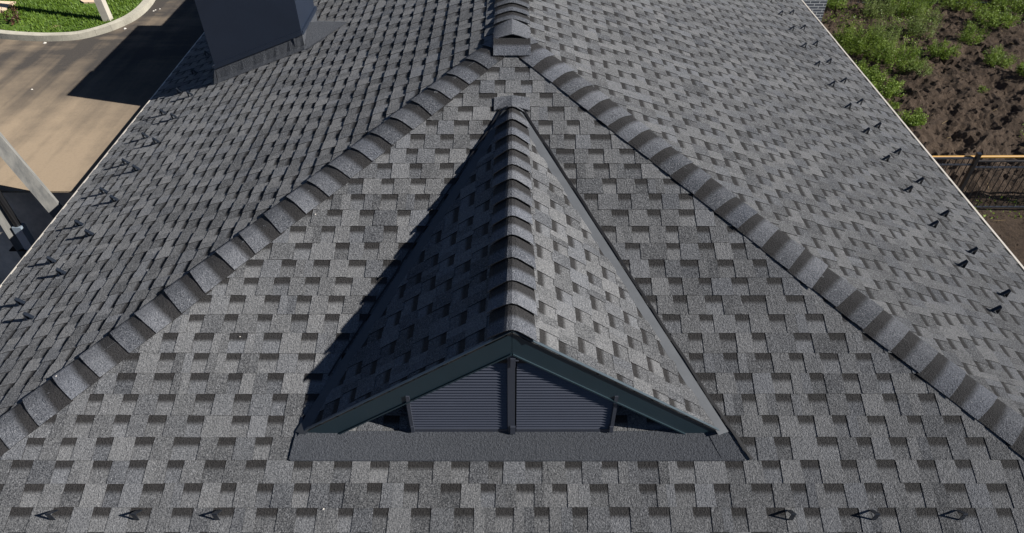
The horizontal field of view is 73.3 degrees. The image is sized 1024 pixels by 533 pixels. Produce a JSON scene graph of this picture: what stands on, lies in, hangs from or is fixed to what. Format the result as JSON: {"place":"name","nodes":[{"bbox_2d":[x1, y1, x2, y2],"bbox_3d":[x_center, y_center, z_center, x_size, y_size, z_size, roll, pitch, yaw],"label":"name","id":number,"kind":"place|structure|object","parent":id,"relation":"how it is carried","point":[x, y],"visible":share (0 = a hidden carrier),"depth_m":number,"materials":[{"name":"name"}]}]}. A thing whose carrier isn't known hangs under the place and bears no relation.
{"place":"outdoors","nodes":[
{"label":"outdoors","id":0,"kind":"place"},
{"bbox_2d":[0,0,142,32],"bbox_3d":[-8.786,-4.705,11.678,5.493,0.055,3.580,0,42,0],"label":"lawn grass","id":1,"kind":"structure","parent":0,"point":[67,21],"depth_m":10.91,"materials":[{"name":"green plant"}]},
{"bbox_2d":[0,1,15,12],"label":"path","id":2,"kind":"structure","parent":1,"relation":"on","point":[4,5],"depth_m":11.18,"materials":[{"name":"stone"}]},
{"bbox_2d":[0,1,20,24],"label":"sapling","id":3,"kind":"object","parent":1,"relation":"on","point":[15,16],"visible":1,"depth_m":10.59,"materials":[{"name":"green plant"}]},
{"bbox_2d":[80,0,94,3],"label":"bare patch","id":4,"kind":"object","parent":1,"relation":"on","point":[86,1],"visible":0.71,"depth_m":11.27,"materials":[{"name":"stone"}]},
{"bbox_2d":[94,0,112,21],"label":"post","id":5,"kind":"object","parent":1,"relation":"on","point":[103,10],"depth_m":10.64,"materials":[{"name":"paint"}]},
{"bbox_2d":[0,0,203,192],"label":"road","id":6,"kind":"structure","parent":0,"point":[67,120],"depth_m":9.24,"materials":[{"name":"concrete"}]},
{"bbox_2d":[0,0,154,41],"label":"kerb","id":7,"kind":"structure","parent":6,"relation":"on","point":[140,9],"depth_m":10.39,"materials":[{"name":"concrete"}]},
{"bbox_2d":[821,0,1023,265],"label":"soil","id":8,"kind":"structure","parent":0,"point":[997,130],"depth_m":15.48,"materials":[{"name":"brown soil"}]},
{"bbox_2d":[826,0,848,9],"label":"weed","id":9,"kind":"object","parent":8,"relation":"on","point":[836,3],"visible":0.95,"depth_m":19.20,"materials":[{"name":"green plant"}]},
{"bbox_2d":[832,19,887,57],"bbox_3d":[8.795,-5.768,17.396,1.393,0.812,1.454,12,43,13],"label":"weed","id":10,"kind":"object","parent":8,"relation":"on","point":[860,46],"visible":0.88,"depth_m":17.34,"materials":[{"name":"green plant"}]},
{"bbox_2d":[855,58,878,79],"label":"weed","id":11,"kind":"object","parent":8,"relation":"on","point":[862,67],"visible":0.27,"depth_m":16.41,"materials":[{"name":"green plant"}]},
{"bbox_2d":[861,0,900,18],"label":"weed","id":12,"kind":"object","parent":8,"relation":"on","point":[880,9],"visible":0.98,"depth_m":18.92,"materials":[{"name":"green plant"}]},
{"bbox_2d":[866,13,903,45],"bbox_3d":[9.512,-5.982,17.453,0.962,0.773,0.934,0,42,0],"label":"weed","id":13,"kind":"object","parent":8,"relation":"on","point":[885,36],"visible":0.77,"depth_m":17.46,"materials":[{"name":"green plant"}]},
{"bbox_2d":[866,65,905,98],"bbox_3d":[8.347,-4.207,15.749,1.264,0.476,1.252,0,42,0],"label":"weed","id":14,"kind":"object","parent":8,"relation":"on","point":[892,88],"visible":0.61,"depth_m":15.70,"materials":[{"name":"green plant"}]},
{"bbox_2d":[888,98,901,108],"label":"weed","id":15,"kind":"object","parent":8,"relation":"on","point":[894,105],"visible":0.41,"depth_m":15.25,"materials":[{"name":"green plant"}]},
{"bbox_2d":[864,38,933,73],"bbox_3d":[9.350,-5.092,16.510,1.285,0.651,1.414,-14,44,-15],"label":"weed","id":16,"kind":"object","parent":8,"relation":"on","point":[887,50],"visible":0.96,"depth_m":16.56,"materials":[{"name":"green plant"}]},
{"bbox_2d":[880,0,940,18],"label":"weed","id":17,"kind":"object","parent":8,"relation":"on","point":[918,3],"visible":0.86,"depth_m":19.07,"materials":[{"name":"green plant"}]},
{"bbox_2d":[897,105,928,128],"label":"weed","id":18,"kind":"object","parent":8,"relation":"on","point":[917,118],"visible":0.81,"depth_m":14.52,"materials":[{"name":"green plant"}]},
{"bbox_2d":[905,59,933,76],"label":"weed","id":19,"kind":"object","parent":8,"relation":"on","point":[920,68],"visible":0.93,"depth_m":16.20,"materials":[{"name":"green plant"}]},
{"bbox_2d":[822,0,1023,218],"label":"ground cover","id":20,"kind":"object","parent":8,"relation":"on","point":[901,18],"visible":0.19,"depth_m":18.68,"materials":[{"name":"green plant"}]},
{"bbox_2d":[829,0,1018,6],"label":"metal fence","id":21,"kind":"object","parent":8,"relation":"on","point":[988,2],"visible":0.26,"depth_m":19.72,"materials":[{"name":"paint"}]},
{"bbox_2d":[904,3,946,38],"bbox_3d":[10.747,-6.447,17.919,0.951,0.920,0.858,13,43,14],"label":"weed","id":22,"kind":"object","parent":8,"relation":"on","point":[917,25],"visible":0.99,"depth_m":17.97,"materials":[{"name":"green plant"}]},
{"bbox_2d":[834,5,1023,220],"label":"dry stalks","id":23,"kind":"object","parent":8,"relation":"on","point":[993,110],"visible":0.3,"depth_m":15.08,"materials":[{"name":"plant"}]},
{"bbox_2d":[926,37,962,59],"bbox_3d":[10.715,-5.422,17.032,0.867,0.395,0.879,0,42,0],"label":"weed","id":24,"kind":"object","parent":8,"relation":"on","point":[941,50],"visible":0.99,"depth_m":16.98,"materials":[{"name":"green plant"}]},
{"bbox_2d":[936,0,980,11],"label":"weed","id":25,"kind":"object","parent":8,"relation":"on","point":[951,3],"visible":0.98,"depth_m":19.34,"materials":[{"name":"green plant"}]},
{"bbox_2d":[957,18,990,44],"bbox_3d":[11.826,-6.001,17.674,0.728,0.651,0.681,-20,45,-20],"label":"weed","id":26,"kind":"object","parent":8,"relation":"on","point":[965,35],"visible":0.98,"depth_m":17.68,"materials":[{"name":"green plant"}]},
{"bbox_2d":[933,152,1023,207],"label":"metal fence","id":27,"kind":"object","parent":8,"relation":"on","point":[971,168],"visible":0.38,"depth_m":11.99,"materials":[{"name":"metal"}]},
{"bbox_2d":[932,155,1023,157],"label":"yellow pipe","id":28,"kind":"object","parent":27,"relation":"attached to","point":[1002,156],"visible":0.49,"depth_m":11.85,"materials":[{"name":"paint"}]},
{"bbox_2d":[977,85,989,92],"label":"weed","id":29,"kind":"object","parent":8,"relation":"on","point":[982,88],"visible":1,"depth_m":15.70,"materials":[{"name":"green plant"}]},
{"bbox_2d":[970,2,1023,28],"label":"weed","id":30,"kind":"object","parent":8,"relation":"on","point":[994,19],"visible":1,"depth_m":18.39,"materials":[{"name":"green plant"}]},
{"bbox_2d":[981,44,1019,68],"bbox_3d":[11.803,-5.067,16.608,0.834,0.451,0.771,-20,46,-21],"label":"weed","id":31,"kind":"object","parent":8,"relation":"on","point":[995,57],"visible":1,"depth_m":16.64,"materials":[{"name":"green plant"}]},
{"bbox_2d":[990,0,1023,14],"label":"weed","id":32,"kind":"object","parent":8,"relation":"on","point":[1005,3],"visible":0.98,"depth_m":19.28,"materials":[{"name":"green plant"}]},
{"bbox_2d":[1015,62,1023,75],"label":"weed","id":33,"kind":"object","parent":8,"relation":"on","point":[1020,68],"visible":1,"depth_m":16.16,"materials":[{"name":"green plant"}]},
{"label":"ground","id":34,"kind":"structure","parent":0,"visible":0},
{"bbox_2d":[0,132,62,258],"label":"utility pole","id":35,"kind":"object","parent":34,"relation":"on","point":[19,236],"visible":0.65,"depth_m":7.33,"materials":[{"name":"concrete"}]},
{"bbox_2d":[0,193,73,284],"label":"retaining wall","id":36,"kind":"structure","parent":34,"relation":"on","point":[32,213],"depth_m":8.17,"materials":[{"name":"concrete"}]},
{"bbox_2d":[0,0,1023,532],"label":"house","id":37,"kind":"structure","parent":34,"relation":"on","point":[596,266],"depth_m":4.94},
{"bbox_2d":[803,0,827,21],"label":"brick building","id":38,"kind":"structure","parent":34,"relation":"on","point":[817,8],"depth_m":18.52,"materials":[{"name":"grey brick"}]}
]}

